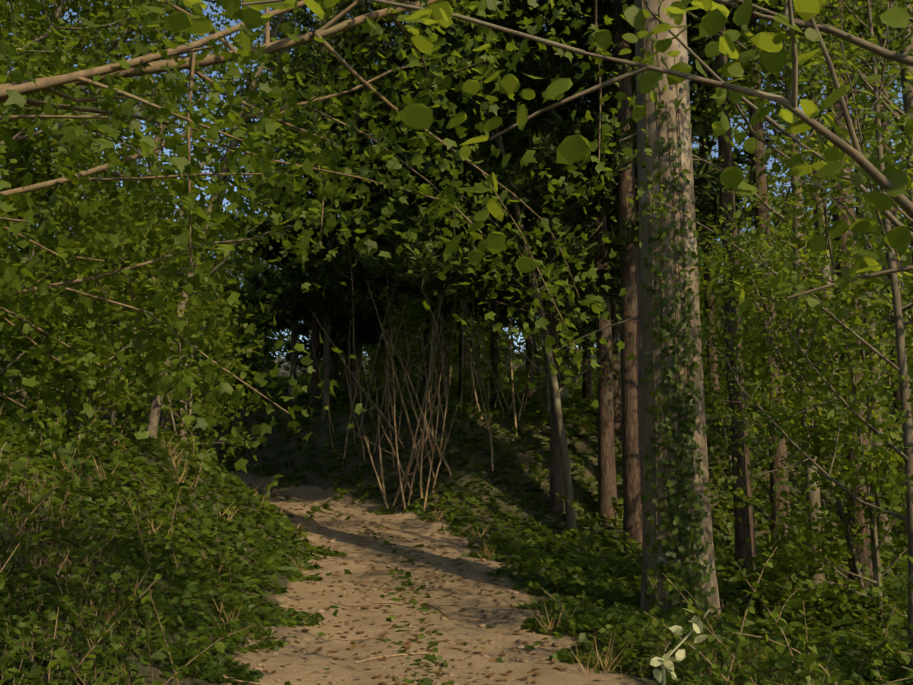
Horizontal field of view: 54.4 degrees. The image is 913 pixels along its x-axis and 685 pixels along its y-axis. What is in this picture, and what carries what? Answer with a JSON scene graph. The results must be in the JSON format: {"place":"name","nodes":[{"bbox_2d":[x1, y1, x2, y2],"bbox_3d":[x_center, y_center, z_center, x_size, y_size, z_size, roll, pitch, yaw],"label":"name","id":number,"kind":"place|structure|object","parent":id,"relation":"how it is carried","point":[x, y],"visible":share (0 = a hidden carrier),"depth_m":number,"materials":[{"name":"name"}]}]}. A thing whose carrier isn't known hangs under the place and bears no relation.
{"place":"outdoors","nodes":[
{"label":"outdoors","id":0,"kind":"place"},
{"bbox_2d":[241,475,566,684],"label":"fallen leaves","id":1,"kind":"object","parent":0,"point":[521,659],"visible":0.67,"depth_m":10.08,"materials":[{"name":"brown plant"}]},
{"bbox_2d":[0,349,912,684],"bbox_3d":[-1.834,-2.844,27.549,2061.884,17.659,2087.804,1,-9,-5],"label":"terrain","id":2,"kind":"structure","parent":0,"point":[454,627],"depth_m":13.21,"materials":[{"name":"green plant"}]},
{"bbox_2d":[0,251,44,402],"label":"understory tree","id":3,"kind":"object","parent":2,"relation":"on","point":[12,379],"visible":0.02,"depth_m":36.03,"materials":[{"name":"green plant"}]},
{"bbox_2d":[0,0,73,189],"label":"maple tree","id":4,"kind":"object","parent":2,"relation":"on","point":[2,16],"visible":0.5,"depth_m":9.69,"materials":[{"name":"green plant"}]},
{"bbox_2d":[0,148,97,403],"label":"understory tree","id":5,"kind":"object","parent":2,"relation":"on","point":[24,395],"visible":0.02,"depth_m":29.94,"materials":[{"name":"green plant"}]},
{"bbox_2d":[0,0,168,429],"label":"tree","id":6,"kind":"object","parent":2,"relation":"on","point":[69,202],"visible":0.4,"depth_m":10.27,"materials":[{"name":"green plant"}]},
{"bbox_2d":[0,0,204,406],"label":"maple tree","id":7,"kind":"object","parent":2,"relation":"on","point":[162,76],"depth_m":20.34,"materials":[{"name":"green plant"}]},
{"bbox_2d":[0,0,209,207],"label":"maple tree","id":8,"kind":"object","parent":2,"relation":"on","point":[32,46],"visible":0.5,"depth_m":8.99,"materials":[{"name":"green plant"}]},
{"bbox_2d":[0,63,218,448],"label":"tree","id":9,"kind":"object","parent":2,"relation":"on","point":[148,286],"visible":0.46,"depth_m":11.64,"materials":[{"name":"green plant"}]},
{"bbox_2d":[0,0,226,232],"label":"maple tree","id":10,"kind":"object","parent":2,"relation":"on","point":[25,149],"visible":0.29,"depth_m":10.57,"materials":[{"name":"green plant"}]},
{"bbox_2d":[8,0,219,415],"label":"maple tree","id":11,"kind":"object","parent":2,"relation":"on","point":[90,93],"visible":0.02,"depth_m":17.94,"materials":[{"name":"green plant"}]},
{"bbox_2d":[13,1,223,410],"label":"beech tree","id":12,"kind":"object","parent":2,"relation":"on","point":[198,37],"depth_m":24.62,"materials":[{"name":"green plant"}]},
{"bbox_2d":[4,0,261,339],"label":"tree","id":13,"kind":"object","parent":2,"relation":"on","point":[182,56],"visible":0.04,"depth_m":25.14,"materials":[{"name":"green plant"}]},
{"bbox_2d":[0,2,275,429],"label":"tree","id":14,"kind":"object","parent":2,"relation":"on","point":[235,84],"visible":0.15,"depth_m":14.06,"materials":[{"name":"green plant"}]},
{"bbox_2d":[7,0,327,425],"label":"beech tree","id":15,"kind":"object","parent":2,"relation":"on","point":[157,138],"visible":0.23,"depth_m":17.26,"materials":[{"name":"green plant"}]},
{"bbox_2d":[94,199,265,460],"bbox_3d":[-5.667,-0.392,17.667,3.651,5.690,3.646,3,-9,-21],"label":"hazel bush","id":16,"kind":"object","parent":2,"relation":"on","point":[219,334],"visible":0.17,"depth_m":17.47,"materials":[{"name":"green plant"}]},
{"bbox_2d":[61,11,308,428],"bbox_3d":[-5.764,-2.951,20.391,5.023,10.688,4.786,-3,-9,20],"label":"maple tree","id":17,"kind":"object","parent":2,"relation":"on","point":[164,419],"visible":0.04,"depth_m":20.44,"materials":[{"name":"green plant"}]},
{"bbox_2d":[128,160,281,434],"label":"understory tree","id":18,"kind":"object","parent":2,"relation":"on","point":[214,359],"depth_m":33.64,"materials":[{"name":"green plant"}]},
{"bbox_2d":[98,0,314,429],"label":"tree","id":19,"kind":"object","parent":2,"relation":"on","point":[218,197],"visible":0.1,"depth_m":21.08,"materials":[{"name":"green plant"}]},
{"bbox_2d":[92,0,353,440],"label":"tree","id":20,"kind":"object","parent":2,"relation":"on","point":[154,416],"visible":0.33,"depth_m":15.49,"materials":[{"name":"green plant"}]},
{"bbox_2d":[193,272,276,395],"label":"understory tree","id":21,"kind":"object","parent":2,"relation":"on","point":[252,368],"visible":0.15,"depth_m":37.40,"materials":[{"name":"green plant"}]},
{"bbox_2d":[206,159,311,397],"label":"understory tree","id":22,"kind":"object","parent":2,"relation":"on","point":[264,352],"visible":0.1,"depth_m":34.35,"materials":[{"name":"green plant"}]},
{"bbox_2d":[216,251,302,391],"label":"understory tree","id":23,"kind":"object","parent":2,"relation":"on","point":[269,344],"visible":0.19,"depth_m":41.28,"materials":[{"name":"green plant"}]},
{"bbox_2d":[251,268,310,388],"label":"understory tree","id":24,"kind":"object","parent":2,"relation":"on","point":[285,341],"visible":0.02,"depth_m":45.47,"materials":[{"name":"green plant"}]},
{"bbox_2d":[271,262,306,362],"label":"tree","id":25,"kind":"object","parent":2,"relation":"on","point":[287,332],"visible":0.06,"depth_m":74.68,"materials":[{"name":"green plant"}]},
{"bbox_2d":[219,7,362,403],"bbox_3d":[-5.444,-7.003,32.803,7.227,19.128,6.318,1,-9,-5],"label":"beech tree","id":26,"kind":"object","parent":2,"relation":"on","point":[293,358],"visible":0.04,"depth_m":31.65,"materials":[{"name":"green plant"}]},
{"bbox_2d":[223,0,415,419],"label":"maple tree","id":27,"kind":"object","parent":2,"relation":"on","point":[326,358],"visible":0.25,"depth_m":28.24,"materials":[{"name":"green plant"}]},
{"bbox_2d":[202,0,440,408],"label":"tree","id":28,"kind":"object","parent":2,"relation":"on","point":[297,300],"visible":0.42,"depth_m":29.02,"materials":[{"name":"green plant"}]},
{"bbox_2d":[290,328,362,385],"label":"understory tree","id":29,"kind":"object","parent":2,"relation":"on","point":[333,359],"visible":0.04,"depth_m":44.50,"materials":[{"name":"green plant"}]},
{"bbox_2d":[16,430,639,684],"bbox_3d":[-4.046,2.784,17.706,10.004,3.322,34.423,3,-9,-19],"label":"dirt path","id":30,"kind":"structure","parent":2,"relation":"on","point":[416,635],"depth_m":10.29,"materials":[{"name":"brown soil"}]},
{"bbox_2d":[298,291,370,392],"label":"understory tree","id":31,"kind":"object","parent":2,"relation":"on","point":[336,371],"visible":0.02,"depth_m":38.67,"materials":[{"name":"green plant"}]},
{"bbox_2d":[306,293,370,381],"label":"understory tree","id":32,"kind":"object","parent":2,"relation":"on","point":[342,372],"visible":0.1,"depth_m":47.49,"materials":[{"name":"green plant"}]},
{"bbox_2d":[0,402,679,675],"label":"dry grass tufts","id":33,"kind":"object","parent":2,"relation":"on","point":[436,517],"visible":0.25,"depth_m":9.11,"materials":[{"name":"plant"}]},
{"bbox_2d":[253,0,432,394],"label":"tree","id":34,"kind":"object","parent":2,"relation":"on","point":[369,336],"depth_m":36.31,"materials":[{"name":"green plant"}]},
{"bbox_2d":[289,2,434,403],"bbox_3d":[-2.617,-5.578,31.907,6.921,16.352,6.882,1,-9,-5],"label":"maple tree","id":35,"kind":"object","parent":2,"relation":"on","point":[376,254],"visible":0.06,"depth_m":30.89,"materials":[{"name":"green plant"}]},
{"bbox_2d":[318,0,410,400],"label":"tall beech tree","id":36,"kind":"object","parent":2,"relation":"on","point":[358,342],"depth_m":33.82,"materials":[{"name":"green plant"}]},
{"bbox_2d":[0,0,731,552],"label":"maple tree","id":37,"kind":"object","parent":2,"relation":"on","point":[110,74],"visible":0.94,"depth_m":4.34,"materials":[{"name":"green plant"}]},
{"bbox_2d":[362,345,395,376],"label":"understory tree","id":38,"kind":"object","parent":2,"relation":"on","point":[368,361],"depth_m":51.87,"materials":[{"name":"green plant"}]},
{"bbox_2d":[362,310,418,382],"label":"understory tree","id":39,"kind":"object","parent":2,"relation":"on","point":[372,347],"visible":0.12,"depth_m":45.75,"materials":[{"name":"green plant"}]},
{"bbox_2d":[343,22,447,394],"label":"tall maple tree","id":40,"kind":"object","parent":2,"relation":"on","point":[446,367],"visible":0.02,"depth_m":36.07,"materials":[{"name":"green plant"}]},
{"bbox_2d":[362,318,437,389],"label":"understory tree","id":41,"kind":"object","parent":2,"relation":"on","point":[380,357],"visible":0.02,"depth_m":40.74,"materials":[{"name":"green plant"}]},
{"bbox_2d":[348,192,476,409],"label":"understory tree","id":42,"kind":"object","parent":2,"relation":"on","point":[413,306],"visible":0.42,"depth_m":27.78,"materials":[{"name":"green plant"}]},
{"bbox_2d":[303,245,547,510],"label":"dead brush stems","id":43,"kind":"object","parent":2,"relation":"on","point":[396,431],"visible":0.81,"depth_m":23.09,"materials":[{"name":"brown wood"}]},
{"bbox_2d":[308,0,548,402],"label":"tree","id":44,"kind":"object","parent":2,"relation":"on","point":[360,274],"visible":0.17,"depth_m":29.62,"materials":[{"name":"green plant"}]},
{"bbox_2d":[405,320,453,379],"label":"understory tree","id":45,"kind":"object","parent":2,"relation":"on","point":[421,376],"depth_m":49.31,"materials":[{"name":"green plant"}]},
{"bbox_2d":[414,303,474,382],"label":"understory tree","id":46,"kind":"object","parent":2,"relation":"on","point":[454,375],"visible":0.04,"depth_m":45.67,"materials":[{"name":"green plant"}]},
{"bbox_2d":[369,23,533,397],"bbox_3d":[0.014,-8.632,36.752,8.500,22.595,8.530,1,-9,-5],"label":"tree","id":47,"kind":"object","parent":2,"relation":"on","point":[445,312],"depth_m":34.99,"materials":[{"name":"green plant"}]},
{"bbox_2d":[0,363,912,684],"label":"ground cover plants","id":48,"kind":"object","parent":2,"relation":"on","point":[624,613],"visible":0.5,"depth_m":10.09,"materials":[{"name":"green plant"}]},
{"bbox_2d":[0,355,912,684],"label":"bramble canes","id":49,"kind":"object","parent":2,"relation":"on","point":[780,645],"visible":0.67,"depth_m":7.21,"materials":[{"name":"green plant"}]},
{"bbox_2d":[422,297,524,388],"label":"understory tree","id":50,"kind":"object","parent":2,"relation":"on","point":[487,343],"visible":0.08,"depth_m":39.06,"materials":[{"name":"green plant"}]},
{"bbox_2d":[370,0,593,405],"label":"tree","id":51,"kind":"object","parent":2,"relation":"on","point":[451,94],"visible":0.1,"depth_m":28.41,"materials":[{"name":"green plant"}]},
{"bbox_2d":[453,306,517,382],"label":"understory tree","id":52,"kind":"object","parent":2,"relation":"on","point":[483,334],"visible":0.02,"depth_m":42.82,"materials":[{"name":"green plant"}]},
{"bbox_2d":[455,308,519,375],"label":"understory tree","id":53,"kind":"object","parent":2,"relation":"on","point":[501,365],"visible":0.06,"depth_m":49.95,"materials":[{"name":"green plant"}]},
{"bbox_2d":[466,302,524,370],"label":"understory tree","id":54,"kind":"object","parent":2,"relation":"on","point":[505,351],"visible":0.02,"depth_m":55.48,"materials":[{"name":"green plant"}]},
{"bbox_2d":[119,0,912,368],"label":"hazel tree","id":55,"kind":"object","parent":2,"relation":"on","point":[893,182],"visible":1,"depth_m":2.34,"materials":[{"name":"green plant"}]},
{"bbox_2d":[417,0,620,529],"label":"tree","id":56,"kind":"object","parent":2,"relation":"on","point":[568,493],"visible":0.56,"depth_m":18.63,"materials":[{"name":"green plant"}]},
{"bbox_2d":[434,0,620,398],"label":"tree","id":57,"kind":"object","parent":2,"relation":"on","point":[528,340],"visible":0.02,"depth_m":32.97,"materials":[{"name":"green plant"}]},
{"bbox_2d":[513,306,544,368],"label":"understory tree","id":58,"kind":"object","parent":2,"relation":"on","point":[541,342],"visible":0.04,"depth_m":49.38,"materials":[{"name":"green plant"}]},
{"bbox_2d":[444,125,620,412],"bbox_3d":[2.618,-2.292,26.314,5.062,9.441,5.518,-8,-12,43],"label":"understory tree","id":59,"kind":"object","parent":2,"relation":"on","point":[545,385],"visible":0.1,"depth_m":25.61,"materials":[{"name":"green plant"}]},
{"bbox_2d":[503,256,570,371],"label":"understory tree","id":60,"kind":"object","parent":2,"relation":"on","point":[516,319],"depth_m":53.71,"materials":[{"name":"green plant"}]},
{"bbox_2d":[498,288,589,385],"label":"understory tree","id":61,"kind":"object","parent":2,"relation":"on","point":[519,348],"visible":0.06,"depth_m":36.16,"materials":[{"name":"green plant"}]},
{"bbox_2d":[351,0,754,514],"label":"tree","id":62,"kind":"object","parent":2,"relation":"on","point":[548,144],"visible":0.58,"depth_m":18.94,"materials":[{"name":"green plant"}]},
{"bbox_2d":[514,2,611,400],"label":"tree","id":63,"kind":"object","parent":2,"relation":"on","point":[586,392],"depth_m":29.63,"materials":[{"name":"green plant"}]},
{"bbox_2d":[502,15,630,399],"bbox_3d":[4.190,-11.223,33.118,9.003,27.520,10.188,1,-9,-5],"label":"tall beech tree","id":64,"kind":"object","parent":2,"relation":"on","point":[564,392],"depth_m":31.64,"materials":[{"name":"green plant"}]},
{"bbox_2d":[517,0,633,525],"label":"tree","id":65,"kind":"object","parent":2,"relation":"on","point":[607,488],"visible":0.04,"depth_m":19.51,"materials":[{"name":"brown plant"}]},
{"bbox_2d":[533,251,619,388],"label":"understory tree","id":66,"kind":"object","parent":2,"relation":"on","point":[574,364],"visible":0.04,"depth_m":39.59,"materials":[{"name":"green plant"}]},
{"bbox_2d":[422,0,784,434],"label":"tree","id":67,"kind":"object","parent":2,"relation":"on","point":[740,158],"visible":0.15,"depth_m":21.98,"materials":[{"name":"green plant"}]},
{"bbox_2d":[613,0,642,550],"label":"tree","id":68,"kind":"object","parent":2,"relation":"on","point":[631,409],"visible":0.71,"depth_m":17.12,"materials":[{"name":"brown plant"}]},
{"bbox_2d":[552,0,720,623],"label":"tree","id":69,"kind":"object","parent":2,"relation":"on","point":[677,533],"visible":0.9,"depth_m":10.34,"materials":[{"name":"grey plant"}]},
{"bbox_2d":[588,228,713,381],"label":"understory tree","id":70,"kind":"object","parent":2,"relation":"on","point":[701,304],"depth_m":24.92,"materials":[{"name":"green plant"}]},
{"bbox_2d":[650,608,709,684],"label":"herb plant","id":71,"kind":"object","parent":2,"relation":"on","point":[665,661],"visible":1,"depth_m":1.03,"materials":[{"name":"green plant"}]},
{"bbox_2d":[589,1,777,406],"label":"tree","id":72,"kind":"object","parent":2,"relation":"on","point":[707,277],"visible":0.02,"depth_m":26.16,"materials":[{"name":"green plant"}]},
{"bbox_2d":[619,62,753,282],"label":"beech tree","id":73,"kind":"object","parent":2,"relation":"on","point":[716,252],"visible":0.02,"depth_m":32.69,"materials":[{"name":"green plant"}]},
{"bbox_2d":[698,270,724,384],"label":"understory tree","id":74,"kind":"object","parent":2,"relation":"on","point":[701,284],"visible":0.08,"depth_m":36.34,"materials":[{"name":"green plant"}]},
{"bbox_2d":[698,237,760,375],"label":"understory tree","id":75,"kind":"object","parent":2,"relation":"on","point":[719,275],"visible":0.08,"depth_m":43.48,"materials":[{"name":"green plant"}]},
{"bbox_2d":[688,52,778,187],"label":"canopy tree","id":76,"kind":"object","parent":2,"relation":"on","point":[734,130],"visible":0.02,"depth_m":63.18,"materials":[{"name":"green plant"}]},
{"bbox_2d":[686,2,790,556],"bbox_3d":[5.804,-7.191,18.171,7.088,23.304,6.364,1,-9,-5],"label":"tree","id":77,"kind":"object","parent":2,"relation":"on","point":[759,211],"visible":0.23,"depth_m":17.20,"materials":[{"name":"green plant"}]},
{"bbox_2d":[600,0,912,678],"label":"tree","id":78,"kind":"object","parent":2,"relation":"on","point":[906,419],"visible":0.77,"depth_m":8.06,"materials":[{"name":"green plant"}]},
{"bbox_2d":[717,222,796,375],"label":"understory tree","id":79,"kind":"object","parent":2,"relation":"on","point":[777,262],"visible":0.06,"depth_m":33.15,"materials":[{"name":"green plant"}]},
{"bbox_2d":[603,0,912,577],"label":"tree","id":80,"kind":"object","parent":2,"relation":"on","point":[743,547],"visible":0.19,"depth_m":15.12,"materials":[{"name":"brown plant"}]},
{"bbox_2d":[620,0,912,590],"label":"tall beech tree","id":81,"kind":"object","parent":2,"relation":"on","point":[814,497],"visible":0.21,"depth_m":14.23,"materials":[{"name":"green plant"}]},
{"bbox_2d":[699,275,835,493],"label":"understory tree","id":82,"kind":"object","parent":2,"relation":"on","point":[708,324],"visible":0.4,"depth_m":20.56,"materials":[{"name":"green plant"}]},
{"bbox_2d":[741,163,813,363],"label":"understory tree","id":83,"kind":"object","parent":2,"relation":"on","point":[770,200],"visible":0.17,"depth_m":41.41,"materials":[{"name":"green plant"}]},
{"bbox_2d":[741,220,833,369],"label":"understory tree","id":84,"kind":"object","parent":2,"relation":"on","point":[781,248],"visible":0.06,"depth_m":44.40,"materials":[{"name":"green plant"}]},
{"bbox_2d":[687,1,892,423],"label":"tree","id":85,"kind":"object","parent":2,"relation":"on","point":[799,152],"visible":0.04,"depth_m":22.83,"materials":[{"name":"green plant"}]},
{"bbox_2d":[770,206,813,270],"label":"tree","id":86,"kind":"object","parent":2,"relation":"on","point":[811,212],"depth_m":60.05,"materials":[{"name":"green plant"}]},
{"bbox_2d":[690,21,895,409],"bbox_3d":[8.234,-7.910,25.404,7.139,20.243,6.458,-7,-11,38],"label":"maple tree","id":87,"kind":"object","parent":2,"relation":"on","point":[750,178],"visible":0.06,"depth_m":24.66,"materials":[{"name":"green plant"}]},
{"bbox_2d":[687,1,912,457],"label":"tall beech tree","id":88,"kind":"object","parent":2,"relation":"on","point":[814,96],"visible":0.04,"depth_m":22.56,"materials":[{"name":"green plant"}]},
{"bbox_2d":[772,155,829,235],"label":"tree","id":89,"kind":"object","parent":2,"relation":"on","point":[803,197],"depth_m":70.46,"materials":[{"name":"green plant"}]},
{"bbox_2d":[690,0,912,264],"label":"tall maple tree","id":90,"kind":"object","parent":2,"relation":"on","point":[907,99],"visible":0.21,"depth_m":15.15,"materials":[{"name":"green plant"}]},
{"bbox_2d":[697,122,912,631],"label":"tree","id":91,"kind":"object","parent":2,"relation":"on","point":[798,538],"visible":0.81,"depth_m":10.81,"materials":[{"name":"green plant"}]},
{"bbox_2d":[697,3,912,549],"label":"beech tree","id":92,"kind":"object","parent":2,"relation":"on","point":[872,368],"visible":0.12,"depth_m":17.90,"materials":[{"name":"green plant"}]},
{"bbox_2d":[777,218,832,380],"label":"understory tree","id":93,"kind":"object","parent":2,"relation":"on","point":[792,269],"visible":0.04,"depth_m":36.18,"materials":[{"name":"green plant"}]},
{"bbox_2d":[723,0,912,365],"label":"tall maple tree","id":94,"kind":"object","parent":2,"relation":"on","point":[870,149],"visible":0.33,"depth_m":11.58,"materials":[{"name":"green plant"}]},
{"bbox_2d":[739,22,912,368],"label":"maple tree","id":95,"kind":"object","parent":2,"relation":"on","point":[789,205],"visible":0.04,"depth_m":29.64,"materials":[{"name":"green plant"}]},
{"bbox_2d":[762,0,911,539],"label":"tree","id":96,"kind":"object","parent":2,"relation":"on","point":[896,395],"depth_m":18.93,"materials":[{"name":"plant"}]},
{"bbox_2d":[764,0,912,393],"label":"tall beech tree","id":97,"kind":"object","parent":2,"relation":"on","point":[888,324],"visible":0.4,"depth_m":9.69,"materials":[{"name":"green plant"}]},
{"bbox_2d":[798,34,902,354],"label":"canopy tree","id":98,"kind":"object","parent":2,"relation":"on","point":[899,102],"visible":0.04,"depth_m":64.13,"materials":[{"name":"green plant"}]},
{"bbox_2d":[823,0,882,592],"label":"tree","id":99,"kind":"object","parent":2,"relation":"on","point":[865,554],"visible":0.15,"depth_m":13.53,"materials":[{"name":"plant"}]},
{"bbox_2d":[813,125,912,357],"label":"understory tree","id":100,"kind":"object","parent":2,"relation":"on","point":[909,287],"visible":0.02,"depth_m":25.53,"materials":[{"name":"green plant"}]},
{"bbox_2d":[825,177,912,630],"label":"beech sapling","id":101,"kind":"object","parent":2,"relation":"on","point":[899,482],"visible":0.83,"depth_m":5.95,"materials":[{"name":"green plant"}]},
{"bbox_2d":[832,214,912,384],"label":"understory tree","id":102,"kind":"object","parent":2,"relation":"on","point":[869,238],"visible":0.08,"depth_m":33.64,"materials":[{"name":"green plant"}]},
{"bbox_2d":[855,202,910,354],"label":"understory tree","id":103,"kind":"object","parent":2,"relation":"on","point":[904,275],"visible":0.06,"depth_m":37.74,"materials":[{"name":"green plant"}]},
{"bbox_2d":[857,233,912,362],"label":"understory tree","id":104,"kind":"object","parent":2,"relation":"on","point":[908,271],"visible":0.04,"depth_m":52.65,"materials":[{"name":"green plant"}]},
{"bbox_2d":[871,210,912,343],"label":"understory tree","id":105,"kind":"object","parent":2,"relation":"on","point":[873,291],"depth_m":43.04,"materials":[{"name":"green plant"}]},
{"bbox_2d":[0,0,912,357],"label":"sky","id":106,"kind":"structure","parent":0,"point":[208,10],"materials":[{"name":"blue"}]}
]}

